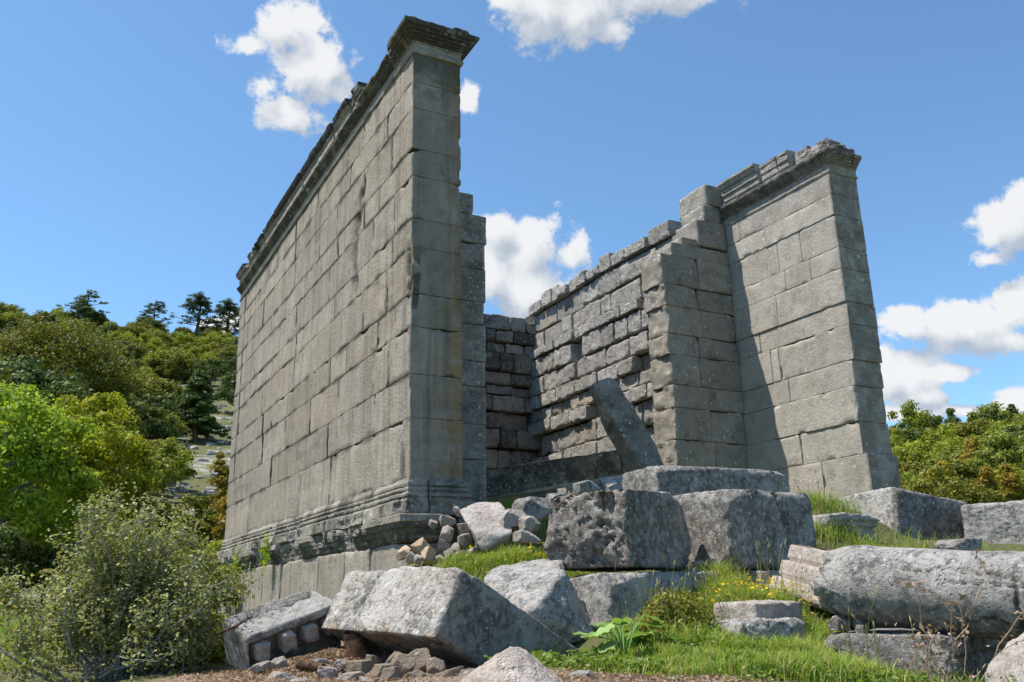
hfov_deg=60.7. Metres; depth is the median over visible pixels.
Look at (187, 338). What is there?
round tree
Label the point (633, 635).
broad leaved plant
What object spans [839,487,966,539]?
fallen block
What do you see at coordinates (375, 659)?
rubble stone
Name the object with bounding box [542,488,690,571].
fallen block
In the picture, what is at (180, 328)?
round tree
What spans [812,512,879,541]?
moulded block
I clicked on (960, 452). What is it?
round tree
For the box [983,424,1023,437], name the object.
dark tree
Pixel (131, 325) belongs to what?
round tree
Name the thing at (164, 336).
round tree
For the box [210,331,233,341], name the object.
round tree
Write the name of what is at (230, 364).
conical tree
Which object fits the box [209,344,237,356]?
round tree
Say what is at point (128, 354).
conical tree
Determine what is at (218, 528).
juniper
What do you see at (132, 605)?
twiggy bush
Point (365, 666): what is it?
rubble stone
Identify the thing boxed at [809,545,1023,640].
column shaft
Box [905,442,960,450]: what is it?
round tree
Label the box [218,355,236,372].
dark tree
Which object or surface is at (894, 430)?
round tree
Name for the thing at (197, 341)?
round tree
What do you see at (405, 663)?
rubble stone
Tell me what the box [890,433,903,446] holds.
round tree
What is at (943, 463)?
juniper
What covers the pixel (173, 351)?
round tree
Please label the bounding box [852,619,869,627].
prop stone
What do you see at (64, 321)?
round tree
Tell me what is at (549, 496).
loose stone
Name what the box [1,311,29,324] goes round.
round tree
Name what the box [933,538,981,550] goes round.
loose stone
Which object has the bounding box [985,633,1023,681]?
corner stone
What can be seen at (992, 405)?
round tree
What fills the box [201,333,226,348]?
round tree
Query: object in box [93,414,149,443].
round tree
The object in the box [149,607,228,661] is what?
shrub
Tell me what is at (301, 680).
litter stone
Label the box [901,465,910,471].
juniper
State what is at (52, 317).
dark tree
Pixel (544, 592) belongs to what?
wedge stone
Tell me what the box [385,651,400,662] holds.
rubble stone
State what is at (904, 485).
juniper
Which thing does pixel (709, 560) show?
chip stone
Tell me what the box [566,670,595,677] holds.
stone
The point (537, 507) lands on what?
loose stone
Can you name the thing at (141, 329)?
round tree
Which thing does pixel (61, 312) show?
round tree
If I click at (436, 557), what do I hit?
heap stone
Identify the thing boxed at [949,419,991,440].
round tree
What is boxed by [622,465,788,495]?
fallen block
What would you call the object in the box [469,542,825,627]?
yellow flowers
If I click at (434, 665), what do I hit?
rubble stone
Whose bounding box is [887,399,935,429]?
round tree
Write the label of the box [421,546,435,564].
heap stone
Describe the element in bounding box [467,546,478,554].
heap stone
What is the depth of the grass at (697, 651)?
5.03 m
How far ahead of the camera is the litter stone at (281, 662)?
5.73 m
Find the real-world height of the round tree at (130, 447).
5.868 m
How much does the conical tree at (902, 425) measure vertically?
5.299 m
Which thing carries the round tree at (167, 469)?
on the ground at (200, 468)
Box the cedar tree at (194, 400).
[168,369,231,441]
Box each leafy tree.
[0,380,112,611]
[899,470,918,483]
[929,443,964,455]
[954,457,983,482]
[972,430,1023,485]
[978,435,1017,445]
[984,435,1023,446]
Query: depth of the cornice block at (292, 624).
6.30 m
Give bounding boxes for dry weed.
[877,547,1023,681]
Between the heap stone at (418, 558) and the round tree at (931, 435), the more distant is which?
the round tree at (931, 435)
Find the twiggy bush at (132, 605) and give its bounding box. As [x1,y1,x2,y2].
[0,481,272,681]
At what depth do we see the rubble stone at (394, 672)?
4.87 m
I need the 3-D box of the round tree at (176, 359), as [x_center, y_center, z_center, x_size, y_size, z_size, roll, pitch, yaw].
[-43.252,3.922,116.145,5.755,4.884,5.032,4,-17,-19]
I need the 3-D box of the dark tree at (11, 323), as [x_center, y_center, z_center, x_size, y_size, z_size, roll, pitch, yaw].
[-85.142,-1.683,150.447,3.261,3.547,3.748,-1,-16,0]
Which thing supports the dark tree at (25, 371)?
on the ground at (200, 468)
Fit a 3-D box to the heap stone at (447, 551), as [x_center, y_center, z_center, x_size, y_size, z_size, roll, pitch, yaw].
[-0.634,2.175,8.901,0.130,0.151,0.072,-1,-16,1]
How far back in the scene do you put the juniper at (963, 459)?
43.79 m
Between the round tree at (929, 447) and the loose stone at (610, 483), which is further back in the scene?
the round tree at (929, 447)
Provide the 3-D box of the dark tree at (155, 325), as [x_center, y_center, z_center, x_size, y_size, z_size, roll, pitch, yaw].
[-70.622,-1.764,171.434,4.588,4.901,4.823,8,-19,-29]
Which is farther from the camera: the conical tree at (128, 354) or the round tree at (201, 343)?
the round tree at (201, 343)
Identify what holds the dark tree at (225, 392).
on the ground at (200, 468)
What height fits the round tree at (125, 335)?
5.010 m
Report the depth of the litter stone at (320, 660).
5.78 m
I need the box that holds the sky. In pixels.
[0,0,1023,428]
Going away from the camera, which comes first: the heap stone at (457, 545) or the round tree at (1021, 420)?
the heap stone at (457, 545)
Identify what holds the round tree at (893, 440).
on the ground at (200, 468)
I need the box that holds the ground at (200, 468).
[0,328,1023,681]
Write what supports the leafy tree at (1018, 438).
on the ground at (200, 468)
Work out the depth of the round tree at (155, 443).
42.35 m
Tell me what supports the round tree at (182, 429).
on the ground at (200, 468)
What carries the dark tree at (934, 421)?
on the ground at (200, 468)
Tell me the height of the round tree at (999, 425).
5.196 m
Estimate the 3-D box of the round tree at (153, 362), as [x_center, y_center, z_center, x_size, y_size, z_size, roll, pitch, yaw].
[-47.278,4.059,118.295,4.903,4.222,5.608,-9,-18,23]
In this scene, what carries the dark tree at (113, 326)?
on the ground at (200, 468)
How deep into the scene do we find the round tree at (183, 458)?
39.86 m
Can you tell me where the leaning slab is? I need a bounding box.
[589,378,663,471]
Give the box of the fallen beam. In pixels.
[486,450,621,500]
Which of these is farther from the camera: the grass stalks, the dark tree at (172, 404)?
the dark tree at (172, 404)
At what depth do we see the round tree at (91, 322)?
166.39 m
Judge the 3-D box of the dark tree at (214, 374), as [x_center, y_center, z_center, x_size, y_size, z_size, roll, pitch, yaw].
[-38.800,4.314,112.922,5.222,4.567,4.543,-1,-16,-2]
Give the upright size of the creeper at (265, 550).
0.968 m
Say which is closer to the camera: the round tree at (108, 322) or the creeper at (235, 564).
the creeper at (235, 564)
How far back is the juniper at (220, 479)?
33.87 m
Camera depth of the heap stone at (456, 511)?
9.47 m
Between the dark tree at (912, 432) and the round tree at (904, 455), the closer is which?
the round tree at (904, 455)
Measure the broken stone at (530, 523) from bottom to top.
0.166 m
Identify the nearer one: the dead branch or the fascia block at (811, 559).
the dead branch
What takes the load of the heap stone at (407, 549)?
on the ground at (200, 468)
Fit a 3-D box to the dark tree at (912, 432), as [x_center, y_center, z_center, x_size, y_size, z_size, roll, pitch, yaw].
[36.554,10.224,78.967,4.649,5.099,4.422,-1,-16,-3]
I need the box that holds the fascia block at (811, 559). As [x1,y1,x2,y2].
[765,544,892,627]
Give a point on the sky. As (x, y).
(147, 147)
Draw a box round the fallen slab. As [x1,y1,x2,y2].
[322,566,578,666]
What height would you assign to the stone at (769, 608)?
0.224 m
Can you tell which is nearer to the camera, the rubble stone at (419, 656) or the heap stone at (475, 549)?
the rubble stone at (419, 656)
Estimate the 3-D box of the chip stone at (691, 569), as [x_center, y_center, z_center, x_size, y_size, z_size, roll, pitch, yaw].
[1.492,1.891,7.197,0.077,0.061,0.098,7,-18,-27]
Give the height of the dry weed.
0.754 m
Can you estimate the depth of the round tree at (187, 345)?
153.56 m
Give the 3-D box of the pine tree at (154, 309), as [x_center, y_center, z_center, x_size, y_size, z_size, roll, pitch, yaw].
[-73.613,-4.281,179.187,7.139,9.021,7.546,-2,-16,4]
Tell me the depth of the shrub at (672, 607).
5.54 m
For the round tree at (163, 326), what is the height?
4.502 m
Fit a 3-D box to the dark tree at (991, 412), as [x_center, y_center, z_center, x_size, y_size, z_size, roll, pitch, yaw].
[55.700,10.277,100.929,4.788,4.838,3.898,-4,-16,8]
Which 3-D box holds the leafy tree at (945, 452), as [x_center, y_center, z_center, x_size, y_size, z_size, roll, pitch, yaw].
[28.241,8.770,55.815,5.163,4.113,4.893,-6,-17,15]
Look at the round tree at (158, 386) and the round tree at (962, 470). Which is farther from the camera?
the round tree at (158, 386)
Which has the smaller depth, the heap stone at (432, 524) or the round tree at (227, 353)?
the heap stone at (432, 524)
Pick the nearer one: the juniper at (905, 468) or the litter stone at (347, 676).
the litter stone at (347, 676)
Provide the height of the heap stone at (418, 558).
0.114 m
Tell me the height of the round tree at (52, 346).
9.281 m
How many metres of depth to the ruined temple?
14.78 m
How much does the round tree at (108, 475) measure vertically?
2.867 m
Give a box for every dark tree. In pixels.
[0,353,107,489]
[0,524,37,610]
[1,326,13,334]
[1,515,67,607]
[5,321,23,330]
[12,540,91,605]
[34,315,61,322]
[78,310,110,325]
[90,326,109,338]
[98,322,123,339]
[128,394,180,411]
[128,405,179,442]
[129,397,161,417]
[131,359,149,372]
[135,316,151,321]
[145,319,161,331]
[191,358,229,383]
[195,326,219,338]
[213,369,236,405]
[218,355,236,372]
[229,336,237,344]
[900,426,935,446]
[917,415,961,430]
[974,409,1009,421]
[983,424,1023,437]
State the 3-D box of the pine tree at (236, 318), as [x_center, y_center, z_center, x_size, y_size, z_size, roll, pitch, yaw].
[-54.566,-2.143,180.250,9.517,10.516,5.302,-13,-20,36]
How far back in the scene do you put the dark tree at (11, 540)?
17.66 m
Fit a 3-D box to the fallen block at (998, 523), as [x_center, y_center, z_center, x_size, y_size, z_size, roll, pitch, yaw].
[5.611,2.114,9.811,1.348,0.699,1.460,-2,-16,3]
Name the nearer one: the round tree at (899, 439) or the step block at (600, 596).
the step block at (600, 596)
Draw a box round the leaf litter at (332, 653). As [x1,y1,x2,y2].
[133,645,796,681]
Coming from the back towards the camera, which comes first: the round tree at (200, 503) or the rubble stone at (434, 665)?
the round tree at (200, 503)
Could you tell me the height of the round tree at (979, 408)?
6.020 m
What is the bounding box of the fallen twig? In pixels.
[215,616,251,634]
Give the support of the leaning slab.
on the ground at (200, 468)
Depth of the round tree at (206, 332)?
177.61 m
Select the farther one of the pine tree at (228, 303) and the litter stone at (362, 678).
the pine tree at (228, 303)
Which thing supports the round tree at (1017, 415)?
on the ground at (200, 468)
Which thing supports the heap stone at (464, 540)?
on the ground at (200, 468)
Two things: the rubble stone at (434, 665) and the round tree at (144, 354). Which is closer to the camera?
the rubble stone at (434, 665)
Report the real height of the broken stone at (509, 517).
0.235 m
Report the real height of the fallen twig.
0.112 m
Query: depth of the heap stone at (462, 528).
9.26 m
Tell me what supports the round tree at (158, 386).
on the ground at (200, 468)
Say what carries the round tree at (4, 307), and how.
on the ground at (200, 468)
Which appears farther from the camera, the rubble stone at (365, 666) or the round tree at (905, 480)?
the round tree at (905, 480)
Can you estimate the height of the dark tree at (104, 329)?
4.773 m
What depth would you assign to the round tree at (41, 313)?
159.57 m
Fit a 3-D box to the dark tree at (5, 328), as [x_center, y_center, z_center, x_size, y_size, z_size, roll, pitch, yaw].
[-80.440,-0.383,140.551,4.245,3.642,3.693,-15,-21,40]
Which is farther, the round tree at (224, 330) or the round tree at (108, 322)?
the round tree at (224, 330)
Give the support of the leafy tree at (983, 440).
on the ground at (200, 468)
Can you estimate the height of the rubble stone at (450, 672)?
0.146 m
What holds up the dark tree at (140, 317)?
on the ground at (200, 468)
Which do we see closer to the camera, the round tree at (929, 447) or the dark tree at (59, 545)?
the dark tree at (59, 545)
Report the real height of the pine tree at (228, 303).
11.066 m
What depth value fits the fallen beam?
14.33 m
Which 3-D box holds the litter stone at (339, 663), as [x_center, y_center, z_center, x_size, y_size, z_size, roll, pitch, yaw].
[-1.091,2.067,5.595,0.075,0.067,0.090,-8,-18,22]
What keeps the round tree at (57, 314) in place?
on the ground at (200, 468)
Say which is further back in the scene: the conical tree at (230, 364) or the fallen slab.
the conical tree at (230, 364)
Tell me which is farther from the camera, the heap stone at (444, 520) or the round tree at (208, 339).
the round tree at (208, 339)
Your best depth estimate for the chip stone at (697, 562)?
7.37 m
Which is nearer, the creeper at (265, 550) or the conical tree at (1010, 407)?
the creeper at (265, 550)
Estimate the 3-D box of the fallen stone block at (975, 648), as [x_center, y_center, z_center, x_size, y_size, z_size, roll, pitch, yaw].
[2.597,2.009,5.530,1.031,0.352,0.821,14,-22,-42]
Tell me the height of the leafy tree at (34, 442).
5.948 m
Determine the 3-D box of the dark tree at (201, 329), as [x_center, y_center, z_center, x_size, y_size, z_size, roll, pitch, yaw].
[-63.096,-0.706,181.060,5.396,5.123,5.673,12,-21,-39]
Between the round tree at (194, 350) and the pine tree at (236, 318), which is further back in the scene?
the pine tree at (236, 318)
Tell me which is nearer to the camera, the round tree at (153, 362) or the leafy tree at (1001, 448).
the leafy tree at (1001, 448)
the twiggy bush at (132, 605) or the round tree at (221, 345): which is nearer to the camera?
the twiggy bush at (132, 605)
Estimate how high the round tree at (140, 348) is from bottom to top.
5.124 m
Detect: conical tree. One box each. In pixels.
[123,345,133,362]
[220,360,235,390]
[899,422,905,434]
[946,408,957,418]
[1006,404,1018,418]
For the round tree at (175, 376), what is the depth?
115.58 m
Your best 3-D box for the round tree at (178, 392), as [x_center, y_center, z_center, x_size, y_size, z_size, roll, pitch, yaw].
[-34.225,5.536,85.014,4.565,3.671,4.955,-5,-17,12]
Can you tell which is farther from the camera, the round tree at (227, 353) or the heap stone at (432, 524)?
the round tree at (227, 353)
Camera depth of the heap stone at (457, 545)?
8.97 m
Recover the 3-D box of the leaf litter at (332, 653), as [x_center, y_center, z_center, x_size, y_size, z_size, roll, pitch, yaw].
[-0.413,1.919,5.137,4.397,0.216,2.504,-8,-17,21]
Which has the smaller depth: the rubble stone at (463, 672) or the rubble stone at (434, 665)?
the rubble stone at (463, 672)
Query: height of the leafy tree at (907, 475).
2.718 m
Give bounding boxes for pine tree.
[56,289,109,322]
[138,300,174,327]
[170,291,222,334]
[205,298,239,335]
[232,307,239,329]
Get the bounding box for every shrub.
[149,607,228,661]
[634,586,723,642]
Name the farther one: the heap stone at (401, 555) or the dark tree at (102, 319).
the dark tree at (102, 319)
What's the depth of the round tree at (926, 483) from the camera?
34.01 m
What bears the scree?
on the ground at (200, 468)
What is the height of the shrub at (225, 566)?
1.584 m
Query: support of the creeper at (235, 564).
attached to the ruined temple
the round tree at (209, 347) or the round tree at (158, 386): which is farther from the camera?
the round tree at (209, 347)
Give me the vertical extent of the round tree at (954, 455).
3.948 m
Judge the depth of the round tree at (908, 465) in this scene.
45.50 m
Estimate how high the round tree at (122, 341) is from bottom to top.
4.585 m
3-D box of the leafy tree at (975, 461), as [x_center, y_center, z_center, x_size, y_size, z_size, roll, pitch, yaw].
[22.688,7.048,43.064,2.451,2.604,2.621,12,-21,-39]
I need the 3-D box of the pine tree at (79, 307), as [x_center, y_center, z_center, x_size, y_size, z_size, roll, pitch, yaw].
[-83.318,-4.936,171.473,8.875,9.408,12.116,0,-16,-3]
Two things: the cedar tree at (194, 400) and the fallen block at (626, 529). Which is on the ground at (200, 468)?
the cedar tree at (194, 400)
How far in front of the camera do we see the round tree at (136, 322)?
166.22 m
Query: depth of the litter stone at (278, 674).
5.05 m
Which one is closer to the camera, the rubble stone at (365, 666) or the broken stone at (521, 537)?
the rubble stone at (365, 666)
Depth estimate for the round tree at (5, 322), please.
154.32 m
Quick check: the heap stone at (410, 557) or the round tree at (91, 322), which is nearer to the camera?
the heap stone at (410, 557)
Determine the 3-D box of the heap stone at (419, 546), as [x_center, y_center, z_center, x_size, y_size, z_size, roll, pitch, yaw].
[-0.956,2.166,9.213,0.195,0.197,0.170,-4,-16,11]
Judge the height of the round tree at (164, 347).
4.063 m
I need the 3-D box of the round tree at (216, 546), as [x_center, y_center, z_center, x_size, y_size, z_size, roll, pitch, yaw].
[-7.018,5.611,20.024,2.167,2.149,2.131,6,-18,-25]
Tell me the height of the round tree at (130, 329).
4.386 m
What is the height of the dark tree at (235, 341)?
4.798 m
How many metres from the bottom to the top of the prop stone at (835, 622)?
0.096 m
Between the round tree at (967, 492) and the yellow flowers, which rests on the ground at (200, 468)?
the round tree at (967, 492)
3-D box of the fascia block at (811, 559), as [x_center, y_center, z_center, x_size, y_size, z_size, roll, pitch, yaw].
[2.415,1.848,6.690,0.581,0.649,1.297,0,-16,-5]
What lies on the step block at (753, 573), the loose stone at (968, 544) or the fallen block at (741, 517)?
the fallen block at (741, 517)
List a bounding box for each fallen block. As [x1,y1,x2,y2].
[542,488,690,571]
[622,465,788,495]
[672,489,815,571]
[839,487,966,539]
[960,500,1023,544]
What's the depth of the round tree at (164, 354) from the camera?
117.39 m
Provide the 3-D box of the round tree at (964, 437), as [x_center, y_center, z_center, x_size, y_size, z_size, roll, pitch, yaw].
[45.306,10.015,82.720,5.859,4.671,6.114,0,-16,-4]
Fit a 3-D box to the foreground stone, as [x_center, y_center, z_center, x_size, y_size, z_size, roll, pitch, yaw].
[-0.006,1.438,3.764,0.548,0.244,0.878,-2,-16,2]
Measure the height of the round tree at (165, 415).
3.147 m
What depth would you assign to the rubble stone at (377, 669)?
5.14 m
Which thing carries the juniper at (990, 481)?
on the ground at (200, 468)
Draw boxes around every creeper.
[231,543,239,583]
[258,522,271,579]
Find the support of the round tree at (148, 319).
on the ground at (200, 468)
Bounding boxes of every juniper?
[205,451,228,507]
[212,494,226,539]
[899,474,907,489]
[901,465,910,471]
[936,460,956,476]
[958,436,984,478]
[960,457,977,477]
[973,464,1007,501]
[994,464,1023,500]
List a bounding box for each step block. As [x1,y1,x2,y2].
[569,571,732,632]
[733,570,780,584]
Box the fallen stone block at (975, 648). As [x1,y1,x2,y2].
[823,627,1008,681]
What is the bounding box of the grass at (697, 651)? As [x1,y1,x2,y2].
[0,485,1018,681]
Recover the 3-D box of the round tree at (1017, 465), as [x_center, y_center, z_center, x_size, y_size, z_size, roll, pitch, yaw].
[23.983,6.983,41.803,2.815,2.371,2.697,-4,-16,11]
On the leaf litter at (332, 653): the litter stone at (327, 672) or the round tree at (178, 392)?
the litter stone at (327, 672)
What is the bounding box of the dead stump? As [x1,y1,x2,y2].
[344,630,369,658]
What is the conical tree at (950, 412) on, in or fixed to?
on the ground at (200, 468)
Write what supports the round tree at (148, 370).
on the ground at (200, 468)
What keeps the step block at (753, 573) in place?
on the ground at (200, 468)
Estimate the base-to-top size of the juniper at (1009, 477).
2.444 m
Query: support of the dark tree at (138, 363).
on the ground at (200, 468)
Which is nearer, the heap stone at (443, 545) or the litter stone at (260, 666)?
the litter stone at (260, 666)
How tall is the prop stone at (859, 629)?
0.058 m
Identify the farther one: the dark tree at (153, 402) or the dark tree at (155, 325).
the dark tree at (155, 325)
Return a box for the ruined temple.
[216,15,901,618]
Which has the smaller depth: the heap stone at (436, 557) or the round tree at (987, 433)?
the heap stone at (436, 557)
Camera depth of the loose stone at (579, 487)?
9.79 m
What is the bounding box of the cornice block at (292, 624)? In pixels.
[223,589,340,669]
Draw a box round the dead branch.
[296,660,324,671]
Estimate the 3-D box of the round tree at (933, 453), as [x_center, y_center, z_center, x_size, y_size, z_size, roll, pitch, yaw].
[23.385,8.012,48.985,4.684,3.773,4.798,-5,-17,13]
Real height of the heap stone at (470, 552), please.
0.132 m
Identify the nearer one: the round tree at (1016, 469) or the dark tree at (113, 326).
the round tree at (1016, 469)
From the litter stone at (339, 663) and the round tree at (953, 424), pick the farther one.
the round tree at (953, 424)
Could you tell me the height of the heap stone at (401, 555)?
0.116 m
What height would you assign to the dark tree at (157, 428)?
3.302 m
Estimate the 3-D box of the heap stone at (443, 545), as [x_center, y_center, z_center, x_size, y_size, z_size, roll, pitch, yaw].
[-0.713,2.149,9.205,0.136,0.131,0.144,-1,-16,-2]
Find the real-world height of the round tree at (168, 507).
2.414 m
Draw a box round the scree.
[160,400,233,548]
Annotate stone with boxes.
[249,660,271,672]
[267,671,297,680]
[269,656,287,668]
[286,678,308,681]
[313,658,326,663]
[317,666,338,678]
[333,659,348,668]
[335,671,364,680]
[346,659,372,673]
[359,676,377,681]
[365,654,381,666]
[368,663,391,677]
[380,666,402,680]
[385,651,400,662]
[390,653,415,674]
[396,550,406,560]
[398,545,412,554]
[405,551,414,563]
[405,669,425,678]
[408,648,430,671]
[410,537,429,554]
[414,554,422,565]
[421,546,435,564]
[425,657,445,673]
[428,519,437,530]
[434,555,443,562]
[435,666,464,676]
[438,539,450,550]
[439,515,455,526]
[440,525,453,542]
[443,547,454,558]
[452,542,463,552]
[452,550,472,556]
[453,506,461,516]
[457,523,468,534]
[457,533,471,547]
[457,668,475,677]
[460,502,511,551]
[460,646,562,681]
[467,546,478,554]
[484,559,593,643]
[499,509,526,531]
[512,496,549,521]
[513,530,541,544]
[519,516,540,531]
[546,493,566,502]
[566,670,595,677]
[567,480,603,494]
[597,477,622,490]
[688,567,699,571]
[691,560,704,567]
[704,558,715,566]
[707,617,806,641]
[713,599,802,620]
[828,615,851,630]
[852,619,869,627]
[855,624,869,633]
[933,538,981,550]
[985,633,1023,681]
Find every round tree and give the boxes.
[0,301,22,314]
[0,312,148,416]
[0,316,24,328]
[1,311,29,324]
[18,391,160,570]
[26,309,51,326]
[50,306,68,317]
[52,311,67,323]
[56,317,79,325]
[82,317,100,328]
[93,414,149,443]
[94,443,164,509]
[97,496,194,548]
[102,446,179,496]
[103,321,117,331]
[108,330,133,340]
[110,338,136,345]
[111,326,139,335]
[119,342,156,359]
[122,323,145,331]
[125,320,155,328]
[127,373,179,401]
[128,332,164,351]
[129,360,154,379]
[133,326,149,337]
[134,401,171,420]
[135,351,153,359]
[138,317,154,323]
[138,349,171,378]
[139,413,189,441]
[144,330,174,348]
[144,357,176,378]
[146,436,196,492]
[149,323,170,332]
[149,439,161,456]
[154,343,176,354]
[157,493,223,548]
[161,347,187,354]
[161,379,183,396]
[163,352,207,383]
[163,359,192,382]
[167,331,196,348]
[171,540,223,591]
[174,326,193,336]
[179,342,196,354]
[180,345,218,371]
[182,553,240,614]
[192,336,205,345]
[196,327,224,338]
[197,336,210,346]
[199,341,221,358]
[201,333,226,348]
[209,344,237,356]
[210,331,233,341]
[213,347,236,368]
[217,343,227,348]
[218,324,233,337]
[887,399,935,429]
[888,427,907,438]
[890,433,902,450]
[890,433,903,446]
[892,446,941,468]
[899,459,927,473]
[901,471,944,492]
[902,437,962,453]
[902,451,956,461]
[902,457,978,489]
[903,423,964,448]
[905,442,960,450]
[906,464,971,503]
[929,480,1006,503]
[935,422,961,436]
[943,452,959,458]
[947,444,988,461]
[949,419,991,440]
[961,421,1009,441]
[961,428,997,447]
[965,404,998,422]
[966,401,1023,418]
[979,464,1023,499]
[982,420,1023,431]
[999,462,1023,499]
[1006,414,1023,423]
[1012,415,1023,423]
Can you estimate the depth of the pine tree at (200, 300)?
182.61 m
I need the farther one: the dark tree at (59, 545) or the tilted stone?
the dark tree at (59, 545)
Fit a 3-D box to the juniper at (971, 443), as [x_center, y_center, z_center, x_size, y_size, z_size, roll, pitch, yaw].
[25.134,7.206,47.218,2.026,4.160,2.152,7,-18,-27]
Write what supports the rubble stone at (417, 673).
on the ground at (200, 468)
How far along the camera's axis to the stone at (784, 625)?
5.47 m
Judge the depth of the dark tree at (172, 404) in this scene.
65.97 m
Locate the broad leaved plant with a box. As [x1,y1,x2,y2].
[572,614,663,653]
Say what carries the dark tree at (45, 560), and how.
on the ground at (200, 468)
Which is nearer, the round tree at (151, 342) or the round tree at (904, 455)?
the round tree at (904, 455)

